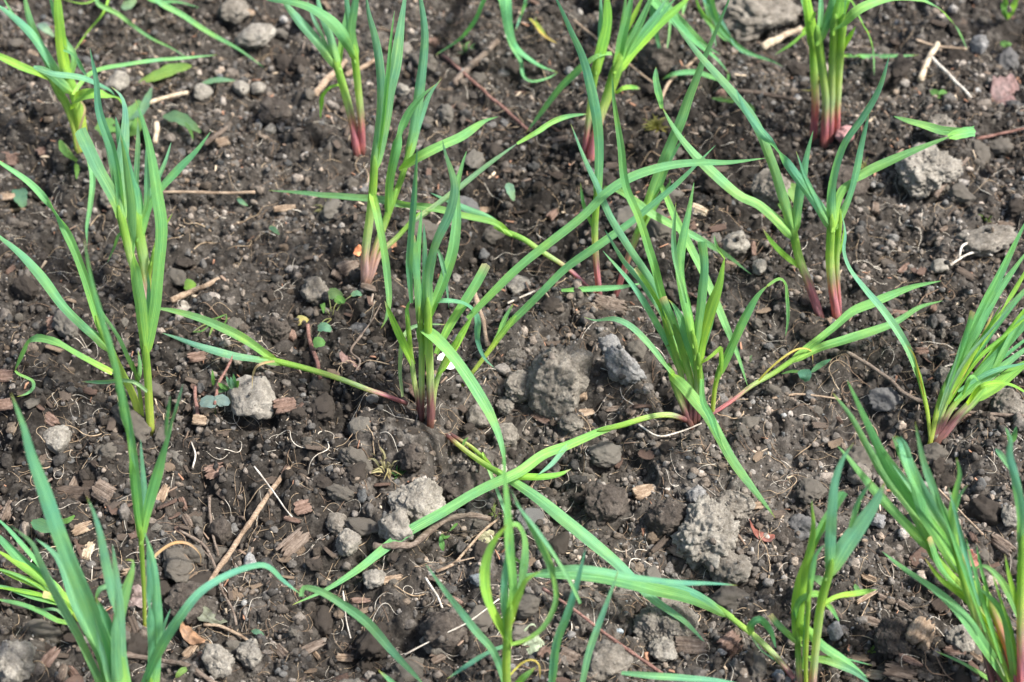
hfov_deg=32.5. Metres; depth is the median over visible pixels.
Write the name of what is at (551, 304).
soil clod
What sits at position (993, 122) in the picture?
soil clod
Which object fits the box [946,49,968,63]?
soil clod
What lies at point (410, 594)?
rootlet
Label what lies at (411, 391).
wood chip
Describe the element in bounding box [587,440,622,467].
soil clod
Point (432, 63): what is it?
soil clod
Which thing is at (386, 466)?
grass tuft
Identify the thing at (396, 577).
wood chip
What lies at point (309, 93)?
soil clod
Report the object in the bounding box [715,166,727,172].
wood chip
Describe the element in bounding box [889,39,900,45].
wood chip
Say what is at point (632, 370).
soil clod
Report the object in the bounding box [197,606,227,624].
dead leaf
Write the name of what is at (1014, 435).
weed seedling
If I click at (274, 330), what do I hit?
soil clod
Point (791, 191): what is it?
weed seedling
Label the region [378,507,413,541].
soil clod
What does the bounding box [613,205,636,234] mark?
soil clod
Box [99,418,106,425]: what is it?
soil clod
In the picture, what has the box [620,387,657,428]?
rootlet
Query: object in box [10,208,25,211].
wood chip
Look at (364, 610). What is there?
wood chip
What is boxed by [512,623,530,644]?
soil clod
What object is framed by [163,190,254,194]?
twig
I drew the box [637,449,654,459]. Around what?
wood chip
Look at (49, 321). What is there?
wood chip
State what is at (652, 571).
soil clod
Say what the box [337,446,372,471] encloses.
soil clod
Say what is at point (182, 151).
soil clod
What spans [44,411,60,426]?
wood chip
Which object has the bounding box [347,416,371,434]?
soil clod
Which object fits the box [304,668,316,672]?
wood chip
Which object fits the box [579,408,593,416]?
wood chip
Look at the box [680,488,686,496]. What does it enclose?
soil clod
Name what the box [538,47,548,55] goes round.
soil clod
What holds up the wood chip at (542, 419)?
on the soil
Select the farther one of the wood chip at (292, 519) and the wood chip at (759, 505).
the wood chip at (759, 505)
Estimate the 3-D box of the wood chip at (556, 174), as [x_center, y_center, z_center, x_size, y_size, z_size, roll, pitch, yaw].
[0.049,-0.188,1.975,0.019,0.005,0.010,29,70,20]
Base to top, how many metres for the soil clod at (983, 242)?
0.030 m
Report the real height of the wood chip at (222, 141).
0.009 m
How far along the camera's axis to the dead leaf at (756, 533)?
1.62 m
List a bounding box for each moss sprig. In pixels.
[642,113,670,132]
[978,214,991,222]
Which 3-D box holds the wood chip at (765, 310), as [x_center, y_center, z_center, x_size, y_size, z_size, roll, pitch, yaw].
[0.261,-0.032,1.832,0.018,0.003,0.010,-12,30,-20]
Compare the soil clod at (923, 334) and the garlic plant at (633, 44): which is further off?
the garlic plant at (633, 44)
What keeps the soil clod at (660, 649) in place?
on the soil
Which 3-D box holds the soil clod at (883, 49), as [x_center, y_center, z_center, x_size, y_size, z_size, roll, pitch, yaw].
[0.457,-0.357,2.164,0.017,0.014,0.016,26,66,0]
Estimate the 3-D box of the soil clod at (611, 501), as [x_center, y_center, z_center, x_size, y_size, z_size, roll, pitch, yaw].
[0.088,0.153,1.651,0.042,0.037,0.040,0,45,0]
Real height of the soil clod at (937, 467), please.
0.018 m
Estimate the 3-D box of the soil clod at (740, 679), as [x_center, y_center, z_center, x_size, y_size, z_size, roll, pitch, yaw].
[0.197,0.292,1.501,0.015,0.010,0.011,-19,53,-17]
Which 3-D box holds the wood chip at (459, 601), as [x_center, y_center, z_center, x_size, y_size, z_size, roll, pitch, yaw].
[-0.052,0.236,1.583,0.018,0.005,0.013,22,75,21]
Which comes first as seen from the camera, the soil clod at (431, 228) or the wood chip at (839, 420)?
the wood chip at (839, 420)
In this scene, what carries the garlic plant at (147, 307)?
on the soil
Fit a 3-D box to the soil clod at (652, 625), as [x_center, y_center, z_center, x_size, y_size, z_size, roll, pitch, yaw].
[0.136,0.255,1.562,0.060,0.050,0.060,0,45,0]
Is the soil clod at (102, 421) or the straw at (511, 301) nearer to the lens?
the soil clod at (102, 421)
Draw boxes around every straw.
[191,442,195,467]
[253,466,292,516]
[342,590,350,637]
[404,598,499,654]
[424,577,442,608]
[473,292,489,346]
[507,288,539,303]
[572,19,652,83]
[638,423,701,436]
[915,38,966,49]
[917,41,939,82]
[931,55,971,98]
[938,488,983,535]
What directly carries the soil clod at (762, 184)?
on the soil
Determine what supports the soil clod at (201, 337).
on the soil
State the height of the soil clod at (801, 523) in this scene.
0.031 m
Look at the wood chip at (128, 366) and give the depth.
1.77 m
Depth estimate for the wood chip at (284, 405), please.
1.71 m
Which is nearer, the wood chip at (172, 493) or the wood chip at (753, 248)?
the wood chip at (172, 493)
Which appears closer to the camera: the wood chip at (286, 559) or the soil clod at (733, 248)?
the wood chip at (286, 559)
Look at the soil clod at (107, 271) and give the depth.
1.89 m
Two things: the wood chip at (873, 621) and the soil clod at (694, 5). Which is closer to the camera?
the wood chip at (873, 621)
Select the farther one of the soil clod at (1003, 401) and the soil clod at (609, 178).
the soil clod at (609, 178)
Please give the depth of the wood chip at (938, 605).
1.57 m
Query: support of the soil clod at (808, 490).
on the soil
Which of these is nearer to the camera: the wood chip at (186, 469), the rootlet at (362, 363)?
the wood chip at (186, 469)
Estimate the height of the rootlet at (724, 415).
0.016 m
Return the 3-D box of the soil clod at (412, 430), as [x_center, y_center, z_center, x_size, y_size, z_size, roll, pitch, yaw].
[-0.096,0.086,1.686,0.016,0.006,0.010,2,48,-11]
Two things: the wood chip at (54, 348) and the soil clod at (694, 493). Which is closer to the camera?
the soil clod at (694, 493)
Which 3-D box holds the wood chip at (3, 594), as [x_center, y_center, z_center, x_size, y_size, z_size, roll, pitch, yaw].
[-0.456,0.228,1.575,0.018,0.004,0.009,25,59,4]
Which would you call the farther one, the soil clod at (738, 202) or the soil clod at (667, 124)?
the soil clod at (667, 124)
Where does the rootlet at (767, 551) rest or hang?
on the soil
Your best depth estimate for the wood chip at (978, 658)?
1.52 m
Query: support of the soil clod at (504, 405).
on the soil
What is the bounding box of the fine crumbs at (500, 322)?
[0,0,1023,681]
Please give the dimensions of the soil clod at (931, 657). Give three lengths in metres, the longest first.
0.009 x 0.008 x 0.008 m
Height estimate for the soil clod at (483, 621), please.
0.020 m
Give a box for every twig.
[150,91,188,104]
[152,121,159,144]
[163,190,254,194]
[169,277,220,303]
[179,529,237,625]
[204,125,227,145]
[208,466,290,580]
[208,496,219,555]
[314,59,347,96]
[344,59,374,77]
[350,304,380,371]
[441,54,527,130]
[451,38,499,86]
[542,587,662,672]
[662,57,697,98]
[735,88,796,100]
[759,26,802,50]
[976,127,1023,139]
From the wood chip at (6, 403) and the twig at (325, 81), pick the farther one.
the twig at (325, 81)
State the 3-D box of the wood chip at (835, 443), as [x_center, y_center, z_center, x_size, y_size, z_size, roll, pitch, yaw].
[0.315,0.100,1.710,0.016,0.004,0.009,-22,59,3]
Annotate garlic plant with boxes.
[0,0,213,242]
[0,99,167,435]
[0,520,77,624]
[11,394,134,681]
[66,0,261,65]
[75,49,209,295]
[84,239,200,626]
[141,534,421,681]
[160,307,407,404]
[268,0,365,156]
[269,190,595,292]
[293,75,939,604]
[360,0,585,327]
[378,444,732,681]
[385,140,764,463]
[437,0,557,81]
[445,432,704,641]
[461,145,715,386]
[517,443,884,681]
[528,0,687,162]
[556,0,748,385]
[650,0,780,80]
[653,18,975,319]
[775,0,966,148]
[833,380,1023,681]
[842,216,1023,444]
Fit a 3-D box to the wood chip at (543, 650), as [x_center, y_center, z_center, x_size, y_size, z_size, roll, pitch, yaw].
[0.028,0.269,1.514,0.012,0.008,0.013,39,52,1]
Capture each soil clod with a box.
[0,640,35,681]
[7,38,22,50]
[10,599,28,614]
[12,273,38,301]
[14,164,23,171]
[14,313,22,322]
[23,398,40,408]
[23,619,63,644]
[31,188,43,200]
[33,103,42,111]
[36,396,46,405]
[44,106,58,114]
[51,308,78,338]
[61,281,71,289]
[68,622,82,633]
[76,147,102,169]
[78,469,89,480]
[81,89,93,105]
[94,444,103,454]
[98,442,116,458]
[98,579,104,584]
[99,189,110,206]
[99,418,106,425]
[101,148,106,157]
[103,268,112,275]
[111,402,151,443]
[113,524,122,535]
[114,337,129,352]
[121,317,128,326]
[121,576,140,599]
[126,630,130,643]
[126,632,147,662]
[128,559,159,586]
[130,673,143,681]
[140,381,165,399]
[151,523,162,532]
[153,425,174,447]
[159,579,172,601]
[162,546,194,582]
[163,581,206,625]
[165,268,185,286]
[169,0,187,11]
[169,450,182,466]
[174,258,196,268]
[175,148,185,155]
[182,544,204,562]
[188,571,223,595]
[190,515,202,527]
[198,334,206,341]
[201,643,234,679]
[208,516,232,545]
[212,547,228,556]
[223,640,240,652]
[225,317,243,337]
[235,638,264,669]
[238,172,244,177]
[258,96,291,123]
[259,316,291,344]
[265,290,274,299]
[274,53,292,71]
[275,28,288,38]
[288,628,297,637]
[289,54,308,75]
[289,406,306,419]
[297,8,313,25]
[300,276,328,306]
[301,437,311,446]
[303,87,314,100]
[305,558,322,571]
[307,375,330,394]
[309,392,335,422]
[311,605,333,636]
[313,474,331,488]
[319,198,342,224]
[325,483,353,501]
[326,512,346,535]
[335,528,361,556]
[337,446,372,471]
[339,678,364,681]
[344,517,378,536]
[345,177,358,188]
[346,462,365,483]
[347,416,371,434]
[348,322,369,334]
[355,658,372,674]
[356,621,392,660]
[361,31,384,48]
[362,569,385,589]
[369,336,387,342]
[373,95,396,106]
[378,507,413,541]
[386,552,398,564]
[387,477,445,523]
[389,578,398,587]
[390,656,423,681]
[392,308,416,335]
[398,218,445,240]
[398,442,426,473]
[403,373,410,381]
[405,288,414,298]
[405,426,419,434]
[407,50,437,75]
[411,67,417,78]
[419,611,467,652]
[419,636,445,654]
[421,116,433,126]
[426,607,435,612]
[437,104,452,125]
[439,470,482,510]
[444,16,452,23]
[451,56,459,63]
[460,196,479,222]
[460,423,474,433]
[464,149,484,168]
[465,401,493,427]
[468,605,492,632]
[469,541,487,561]
[471,72,486,83]
[472,513,488,528]
[481,225,504,245]
[482,142,503,161]
[493,423,518,446]
[495,396,514,415]
[500,118,508,127]
[503,369,529,403]
[504,59,519,74]
[504,348,526,364]
[507,449,517,458]
[510,669,517,679]
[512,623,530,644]
[515,508,544,530]
[516,593,541,619]
[521,454,544,470]
[523,47,536,58]
[525,63,533,70]
[525,342,593,417]
[526,625,537,633]
[538,37,543,42]
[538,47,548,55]
[539,296,561,312]
[542,69,549,75]
[543,4,561,17]
[546,531,568,554]
[558,413,583,432]
[563,588,578,600]
[571,492,585,503]
[578,472,594,481]
[584,483,627,526]
[587,0,603,10]
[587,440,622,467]
[588,639,633,681]
[593,310,608,318]
[597,334,620,354]
[599,472,608,483]
[601,270,613,279]
[602,172,616,193]
[604,345,646,385]
[608,65,624,76]
[611,240,619,247]
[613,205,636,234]
[625,339,646,361]
[628,272,641,281]
[632,601,641,613]
[633,597,698,644]
[635,89,643,98]
[636,42,679,79]
[641,564,661,577]
[642,84,654,95]
[645,497,686,537]
[646,208,671,240]
[647,636,679,662]
[659,440,677,454]
[661,118,688,132]
[665,286,688,304]
[665,393,673,401]
[667,280,687,301]
[669,189,684,202]
[671,494,740,570]
[675,147,684,156]
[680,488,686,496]
[685,485,706,502]
[691,0,701,10]
[696,172,721,193]
[707,550,752,585]
[708,272,724,281]
[709,585,749,612]
[710,136,722,148]
[710,232,721,242]
[713,489,755,519]
[714,0,802,41]
[719,27,729,44]
[721,230,749,257]
[732,197,742,205]
[734,416,760,429]
[735,676,750,681]
[736,426,749,436]
[744,652,753,665]
[750,317,762,329]
[750,650,766,678]
[751,58,758,64]
[751,168,790,209]
[751,433,759,443]
[761,514,773,522]
[763,384,780,397]
[785,61,806,77]
[788,513,817,541]
[792,373,800,381]
[795,477,827,503]
[798,324,821,341]
[802,543,816,556]
[803,390,817,401]
[805,505,823,522]
[810,405,822,417]
[812,137,819,144]
[827,164,869,198]
[844,444,872,469]
[847,462,871,485]
[854,196,863,204]
[862,205,869,214]
[865,65,891,87]
[867,387,900,411]
[873,617,912,661]
[876,664,885,670]
[877,46,888,53]
[891,53,912,84]
[895,142,963,199]
[896,429,903,437]
[906,513,915,526]
[914,442,948,461]
[918,329,927,340]
[924,114,956,144]
[928,653,937,661]
[930,457,945,477]
[934,366,950,387]
[935,474,956,490]
[939,328,945,338]
[945,624,974,653]
[946,22,969,36]
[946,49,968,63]
[947,182,975,202]
[947,674,970,681]
[951,224,1021,257]
[955,668,964,675]
[956,68,969,77]
[962,314,967,326]
[962,494,1001,525]
[966,138,990,169]
[970,444,983,453]
[973,645,981,659]
[977,17,987,23]
[978,548,989,561]
[988,138,1014,155]
[988,386,1023,419]
[990,119,995,125]
[994,46,1018,70]
[1007,197,1023,217]
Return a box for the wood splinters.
[0,0,1023,681]
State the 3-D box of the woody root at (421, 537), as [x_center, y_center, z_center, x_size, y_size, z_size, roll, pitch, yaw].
[-0.074,0.173,1.614,0.113,0.014,0.023,-18,48,-17]
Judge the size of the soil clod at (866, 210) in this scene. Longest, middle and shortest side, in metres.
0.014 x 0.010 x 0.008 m
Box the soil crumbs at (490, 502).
[0,0,1023,681]
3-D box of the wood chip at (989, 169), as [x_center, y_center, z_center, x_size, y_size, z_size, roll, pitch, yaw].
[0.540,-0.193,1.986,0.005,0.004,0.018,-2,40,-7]
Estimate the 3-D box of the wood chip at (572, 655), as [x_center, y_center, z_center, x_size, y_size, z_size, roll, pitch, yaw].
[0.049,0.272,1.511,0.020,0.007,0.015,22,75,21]
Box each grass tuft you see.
[313,198,330,213]
[368,446,400,478]
[390,465,405,479]
[457,42,474,53]
[487,503,500,517]
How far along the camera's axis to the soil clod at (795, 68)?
2.16 m
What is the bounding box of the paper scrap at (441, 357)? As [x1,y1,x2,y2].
[437,353,454,369]
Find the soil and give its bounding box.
[0,0,1023,681]
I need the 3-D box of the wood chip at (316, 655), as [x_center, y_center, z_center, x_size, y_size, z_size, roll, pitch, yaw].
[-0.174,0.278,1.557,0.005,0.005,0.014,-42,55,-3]
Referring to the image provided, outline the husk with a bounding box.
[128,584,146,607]
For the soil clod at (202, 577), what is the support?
on the soil
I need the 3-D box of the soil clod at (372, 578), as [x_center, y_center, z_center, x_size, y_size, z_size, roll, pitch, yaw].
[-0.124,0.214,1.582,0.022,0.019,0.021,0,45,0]
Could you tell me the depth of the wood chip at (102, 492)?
1.66 m
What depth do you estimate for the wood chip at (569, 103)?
2.09 m
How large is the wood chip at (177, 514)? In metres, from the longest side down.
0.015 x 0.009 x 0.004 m
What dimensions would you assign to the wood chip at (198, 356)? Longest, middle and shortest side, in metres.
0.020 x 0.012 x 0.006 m
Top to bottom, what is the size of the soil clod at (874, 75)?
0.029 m
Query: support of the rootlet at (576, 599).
on the soil
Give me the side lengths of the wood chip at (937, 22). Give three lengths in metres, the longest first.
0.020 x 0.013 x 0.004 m
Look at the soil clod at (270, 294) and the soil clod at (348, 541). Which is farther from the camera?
the soil clod at (270, 294)
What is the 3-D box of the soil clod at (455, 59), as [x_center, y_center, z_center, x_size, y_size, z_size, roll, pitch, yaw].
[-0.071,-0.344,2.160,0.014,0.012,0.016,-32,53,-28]
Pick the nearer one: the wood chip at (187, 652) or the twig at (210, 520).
the wood chip at (187, 652)
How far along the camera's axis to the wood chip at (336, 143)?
2.00 m
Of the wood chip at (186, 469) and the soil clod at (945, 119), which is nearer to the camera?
the wood chip at (186, 469)
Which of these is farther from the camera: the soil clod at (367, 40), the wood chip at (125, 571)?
the soil clod at (367, 40)
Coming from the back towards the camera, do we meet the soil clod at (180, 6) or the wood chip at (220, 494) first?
the soil clod at (180, 6)
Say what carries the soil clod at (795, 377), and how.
on the soil
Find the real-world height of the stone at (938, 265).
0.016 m
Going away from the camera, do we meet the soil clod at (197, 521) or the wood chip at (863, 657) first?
the wood chip at (863, 657)
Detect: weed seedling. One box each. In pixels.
[12,188,27,207]
[31,515,74,532]
[37,23,54,36]
[58,140,79,178]
[95,88,151,135]
[121,0,136,9]
[139,63,191,81]
[163,110,200,139]
[175,667,187,677]
[184,279,195,289]
[193,314,226,335]
[200,394,230,414]
[202,77,234,83]
[211,370,214,387]
[218,374,238,392]
[237,197,247,205]
[251,629,263,634]
[269,225,279,234]
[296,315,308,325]
[313,288,361,347]
[439,523,457,550]
[505,183,514,200]
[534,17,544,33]
[712,96,754,110]
[778,183,795,208]
[781,359,830,381]
[814,575,822,584]
[930,89,946,98]
[1000,41,1011,47]
[1001,0,1017,19]
[1006,426,1017,441]
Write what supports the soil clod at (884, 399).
on the soil
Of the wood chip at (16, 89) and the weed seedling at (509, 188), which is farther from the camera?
the wood chip at (16, 89)
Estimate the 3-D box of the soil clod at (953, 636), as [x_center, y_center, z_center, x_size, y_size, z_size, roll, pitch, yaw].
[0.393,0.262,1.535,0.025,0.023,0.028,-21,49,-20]
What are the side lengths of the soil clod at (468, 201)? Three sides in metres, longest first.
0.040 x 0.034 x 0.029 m
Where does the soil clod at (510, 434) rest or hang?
on the soil
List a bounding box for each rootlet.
[36,426,71,453]
[65,425,101,435]
[192,302,229,319]
[244,484,269,508]
[251,134,273,153]
[308,441,329,474]
[331,360,392,389]
[334,425,374,455]
[392,584,427,596]
[515,654,562,670]
[559,592,596,608]
[578,415,593,430]
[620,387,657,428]
[708,394,743,418]
[758,522,779,571]
[759,528,769,577]
[763,476,796,493]
[793,434,818,458]
[829,360,854,398]
[841,380,863,403]
[845,355,869,386]
[899,216,920,256]
[917,279,950,305]
[923,651,953,675]
[930,647,953,679]
[939,275,954,299]
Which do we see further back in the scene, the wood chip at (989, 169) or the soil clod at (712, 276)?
the wood chip at (989, 169)
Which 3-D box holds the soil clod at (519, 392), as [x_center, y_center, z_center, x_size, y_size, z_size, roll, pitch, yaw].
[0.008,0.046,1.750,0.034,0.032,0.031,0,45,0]
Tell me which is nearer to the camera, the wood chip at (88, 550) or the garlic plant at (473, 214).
the wood chip at (88, 550)
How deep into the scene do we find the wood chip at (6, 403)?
1.72 m
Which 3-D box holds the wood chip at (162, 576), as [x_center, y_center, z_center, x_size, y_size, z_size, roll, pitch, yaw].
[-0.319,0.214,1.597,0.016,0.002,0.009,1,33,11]
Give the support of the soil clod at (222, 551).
on the soil
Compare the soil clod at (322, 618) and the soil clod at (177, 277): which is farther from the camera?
the soil clod at (177, 277)
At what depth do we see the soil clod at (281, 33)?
2.21 m
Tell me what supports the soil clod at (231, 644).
on the soil
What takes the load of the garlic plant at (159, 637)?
on the soil
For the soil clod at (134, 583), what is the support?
on the soil
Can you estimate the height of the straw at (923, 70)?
0.009 m
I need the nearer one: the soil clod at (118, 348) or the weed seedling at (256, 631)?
the weed seedling at (256, 631)
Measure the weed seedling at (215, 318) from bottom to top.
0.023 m
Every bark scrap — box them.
[478,529,493,542]
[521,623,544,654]
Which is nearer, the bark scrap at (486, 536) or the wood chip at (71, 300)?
the bark scrap at (486, 536)
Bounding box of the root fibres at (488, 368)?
[0,0,1023,681]
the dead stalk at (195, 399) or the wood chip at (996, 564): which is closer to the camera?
the wood chip at (996, 564)
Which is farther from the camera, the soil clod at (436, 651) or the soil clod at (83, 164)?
the soil clod at (83, 164)
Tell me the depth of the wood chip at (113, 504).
1.64 m
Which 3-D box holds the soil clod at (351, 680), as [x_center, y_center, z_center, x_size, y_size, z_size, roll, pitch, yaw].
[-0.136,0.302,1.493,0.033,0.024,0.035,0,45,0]
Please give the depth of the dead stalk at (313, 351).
1.78 m
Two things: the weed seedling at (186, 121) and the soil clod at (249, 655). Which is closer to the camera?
the soil clod at (249, 655)
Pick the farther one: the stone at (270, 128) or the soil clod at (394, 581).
the stone at (270, 128)
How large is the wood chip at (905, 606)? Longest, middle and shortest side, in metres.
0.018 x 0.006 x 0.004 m
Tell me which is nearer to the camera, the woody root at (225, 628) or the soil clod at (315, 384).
the woody root at (225, 628)
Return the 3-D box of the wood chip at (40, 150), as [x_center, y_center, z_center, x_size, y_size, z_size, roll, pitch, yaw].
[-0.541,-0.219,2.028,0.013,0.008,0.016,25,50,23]
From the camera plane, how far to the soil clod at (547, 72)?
2.12 m
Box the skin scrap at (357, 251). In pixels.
[353,245,360,255]
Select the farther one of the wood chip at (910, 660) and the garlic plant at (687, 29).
the garlic plant at (687, 29)
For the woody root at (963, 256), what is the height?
0.012 m
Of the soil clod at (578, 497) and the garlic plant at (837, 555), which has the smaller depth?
the garlic plant at (837, 555)
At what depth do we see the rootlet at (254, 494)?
1.66 m
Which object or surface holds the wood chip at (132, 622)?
on the soil
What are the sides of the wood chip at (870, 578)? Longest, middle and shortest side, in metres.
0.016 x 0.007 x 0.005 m
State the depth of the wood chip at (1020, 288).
1.86 m
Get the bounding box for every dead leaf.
[179,622,205,644]
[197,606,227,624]
[339,351,360,368]
[749,519,774,541]
[967,549,978,568]
[990,73,1018,106]
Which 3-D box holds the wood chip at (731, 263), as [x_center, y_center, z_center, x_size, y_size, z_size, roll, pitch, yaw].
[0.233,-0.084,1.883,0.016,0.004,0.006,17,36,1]
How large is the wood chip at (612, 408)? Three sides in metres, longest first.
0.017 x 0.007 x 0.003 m
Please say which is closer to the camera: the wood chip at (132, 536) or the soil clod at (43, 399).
the wood chip at (132, 536)
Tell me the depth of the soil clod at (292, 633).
1.55 m
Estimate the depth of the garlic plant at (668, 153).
1.76 m
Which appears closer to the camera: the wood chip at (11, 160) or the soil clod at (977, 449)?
the soil clod at (977, 449)
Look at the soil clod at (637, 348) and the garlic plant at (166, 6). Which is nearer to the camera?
the soil clod at (637, 348)
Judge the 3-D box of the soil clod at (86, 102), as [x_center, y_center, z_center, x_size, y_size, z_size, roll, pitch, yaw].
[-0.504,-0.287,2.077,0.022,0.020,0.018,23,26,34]
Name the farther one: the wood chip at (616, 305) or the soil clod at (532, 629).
the wood chip at (616, 305)
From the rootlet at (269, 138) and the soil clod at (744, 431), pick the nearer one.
the soil clod at (744, 431)
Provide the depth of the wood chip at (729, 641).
1.54 m
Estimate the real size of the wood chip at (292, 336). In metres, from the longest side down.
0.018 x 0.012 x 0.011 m
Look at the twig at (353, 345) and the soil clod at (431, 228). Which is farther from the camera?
the soil clod at (431, 228)
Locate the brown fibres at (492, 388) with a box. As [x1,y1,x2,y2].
[0,0,1023,681]
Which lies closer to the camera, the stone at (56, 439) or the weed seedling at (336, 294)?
the stone at (56, 439)
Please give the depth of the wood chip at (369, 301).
1.81 m
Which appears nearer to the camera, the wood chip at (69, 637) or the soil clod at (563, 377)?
the wood chip at (69, 637)
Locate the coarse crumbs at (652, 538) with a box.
[0,0,1023,681]
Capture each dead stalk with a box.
[193,385,199,414]
[213,356,232,404]
[305,323,321,379]
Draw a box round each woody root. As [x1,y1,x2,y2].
[127,651,216,681]
[203,623,247,640]
[373,512,490,550]
[436,517,499,572]
[772,393,840,399]
[845,350,1023,417]
[932,157,968,198]
[950,251,992,265]
[958,233,968,257]
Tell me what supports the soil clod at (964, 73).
on the soil
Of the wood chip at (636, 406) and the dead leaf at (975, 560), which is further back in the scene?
the wood chip at (636, 406)
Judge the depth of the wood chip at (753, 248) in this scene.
1.89 m
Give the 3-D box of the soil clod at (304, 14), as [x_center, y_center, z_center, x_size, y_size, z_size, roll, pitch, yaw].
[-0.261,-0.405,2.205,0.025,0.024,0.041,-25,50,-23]
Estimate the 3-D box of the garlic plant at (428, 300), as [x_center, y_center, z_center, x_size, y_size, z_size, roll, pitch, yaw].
[0.054,-0.078,1.646,0.310,0.345,0.182,-31,53,-27]
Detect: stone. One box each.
[42,425,71,454]
[104,70,129,93]
[175,300,195,322]
[194,83,212,100]
[217,0,249,24]
[227,374,276,419]
[232,80,249,95]
[234,23,276,48]
[250,81,265,95]
[264,123,276,134]
[396,83,410,96]
[402,42,412,58]
[506,274,530,294]
[752,259,766,274]
[827,621,842,640]
[870,513,885,528]
[931,258,948,272]
[969,35,988,54]
[1001,505,1016,527]
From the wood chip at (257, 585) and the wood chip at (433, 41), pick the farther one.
the wood chip at (433, 41)
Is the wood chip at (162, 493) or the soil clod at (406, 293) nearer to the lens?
the wood chip at (162, 493)
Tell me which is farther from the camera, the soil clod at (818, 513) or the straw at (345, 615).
the soil clod at (818, 513)
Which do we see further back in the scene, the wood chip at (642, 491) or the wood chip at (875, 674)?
the wood chip at (642, 491)
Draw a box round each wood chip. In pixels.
[0,193,14,200]
[0,369,14,381]
[0,398,13,410]
[0,500,16,521]
[0,589,14,599]
[1,151,20,165]
[1,598,10,606]
[5,264,15,274]
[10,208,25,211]
[11,85,25,93]
[16,389,31,394]
[35,146,46,155]
[36,404,44,410]
[38,453,48,461]
[40,646,60,672]
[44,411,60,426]
[45,315,54,331]
[45,344,63,352]
[45,644,52,651]
[46,400,53,408]
[55,663,67,681]
[56,485,91,501]
[57,653,68,657]
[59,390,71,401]
[63,633,84,642]
[65,674,84,681]
[66,298,75,302]
[67,665,79,676]
[69,473,80,485]
[71,520,94,536]
[73,538,85,558]
[82,480,95,486]
[82,542,94,559]
[83,387,97,394]
[83,488,92,498]
[90,459,98,467]
[90,478,116,503]
[104,500,121,511]
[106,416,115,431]
[107,505,118,515]
[116,533,126,540]
[120,568,129,575]
[125,363,142,367]
[126,615,139,632]
[128,519,134,524]
[128,530,136,539]
[156,484,169,501]
[156,498,176,509]
[159,573,167,579]
[164,462,174,471]
[168,512,180,519]
[169,486,176,498]
[177,495,187,511]
[178,524,191,530]
[181,513,193,527]
[182,644,197,656]
[183,402,193,411]
[183,465,190,472]
[184,376,198,383]
[187,351,206,362]
[188,510,200,516]
[190,383,206,395]
[192,414,207,425]
[200,407,214,415]
[203,462,223,479]
[215,136,230,146]
[216,430,229,436]
[216,488,224,499]
[227,586,233,601]
[232,587,243,599]
[247,9,254,15]
[250,583,262,588]
[263,476,276,483]
[272,397,296,414]
[273,204,295,211]
[274,527,310,558]
[275,643,288,658]
[276,556,291,562]
[281,575,294,578]
[283,516,300,523]
[288,329,296,341]
[293,499,312,515]
[301,639,325,653]
[304,255,313,259]
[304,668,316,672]
[305,444,321,449]
[312,651,320,659]
[321,0,330,9]
[323,547,336,558]
[327,368,340,375]
[330,269,342,281]
[332,140,341,148]
[332,673,348,681]
[335,653,353,661]
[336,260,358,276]
[344,123,349,136]
[351,597,370,602]
[360,283,376,291]
[360,607,368,613]
[367,296,373,305]
[374,482,390,486]
[384,574,402,583]
[404,382,424,397]
[424,645,448,664]
[426,167,431,174]
[427,574,445,582]
[429,37,439,46]
[447,596,463,606]
[454,404,467,413]
[479,207,490,212]
[496,378,504,393]
[512,210,527,213]
[528,557,536,565]
[530,411,549,424]
[536,645,550,658]
[545,208,558,220]
[545,340,561,345]
[547,168,563,179]
[551,135,567,142]
[556,677,570,681]
[559,647,580,665]
[562,101,572,107]
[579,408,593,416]
[580,392,587,401]
[592,293,628,315]
[604,162,618,169]
[605,405,618,411]
[614,455,622,468]
[625,402,637,416]
[631,484,653,499]
[632,404,651,408]
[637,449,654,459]
[649,536,668,553]
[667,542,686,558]
[674,636,707,654]
[690,221,696,230]
[692,203,708,215]
[708,223,726,231]
[714,88,725,98]
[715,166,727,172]
[715,630,742,658]
[719,263,730,272]
[726,260,735,265]
[751,241,755,255]
[753,450,762,461]
[754,307,770,312]
[754,501,769,508]
[771,510,785,518]
[783,373,790,380]
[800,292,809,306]
[810,650,832,667]
[811,422,827,427]
[812,364,824,373]
[828,437,842,448]
[834,608,843,621]
[836,415,842,423]
[848,654,870,660]
[856,590,877,604]
[857,368,865,377]
[861,573,877,583]
[863,615,880,626]
[865,669,885,679]
[871,201,878,214]
[877,593,886,602]
[882,660,917,679]
[888,439,898,449]
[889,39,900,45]
[892,309,906,313]
[895,598,912,611]
[897,262,909,273]
[898,653,922,666]
[905,616,934,651]
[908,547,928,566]
[910,267,917,273]
[914,347,928,354]
[916,266,925,275]
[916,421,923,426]
[929,304,936,312]
[930,19,946,27]
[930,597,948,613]
[939,225,947,232]
[943,645,965,656]
[950,403,970,425]
[955,266,976,280]
[960,17,966,25]
[968,531,977,542]
[968,659,978,676]
[970,651,982,662]
[986,165,993,174]
[990,534,1015,556]
[990,562,999,567]
[997,221,1014,226]
[1013,284,1023,292]
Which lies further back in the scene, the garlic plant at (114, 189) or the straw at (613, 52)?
the straw at (613, 52)
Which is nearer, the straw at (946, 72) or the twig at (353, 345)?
the twig at (353, 345)
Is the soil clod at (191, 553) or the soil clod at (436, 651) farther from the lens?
the soil clod at (191, 553)
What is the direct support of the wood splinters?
on the soil
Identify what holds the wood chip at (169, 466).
on the soil
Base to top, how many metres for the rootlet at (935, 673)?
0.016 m
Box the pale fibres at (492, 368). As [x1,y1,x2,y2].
[0,0,1023,681]
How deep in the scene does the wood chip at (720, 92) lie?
2.08 m
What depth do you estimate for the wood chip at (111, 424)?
1.72 m

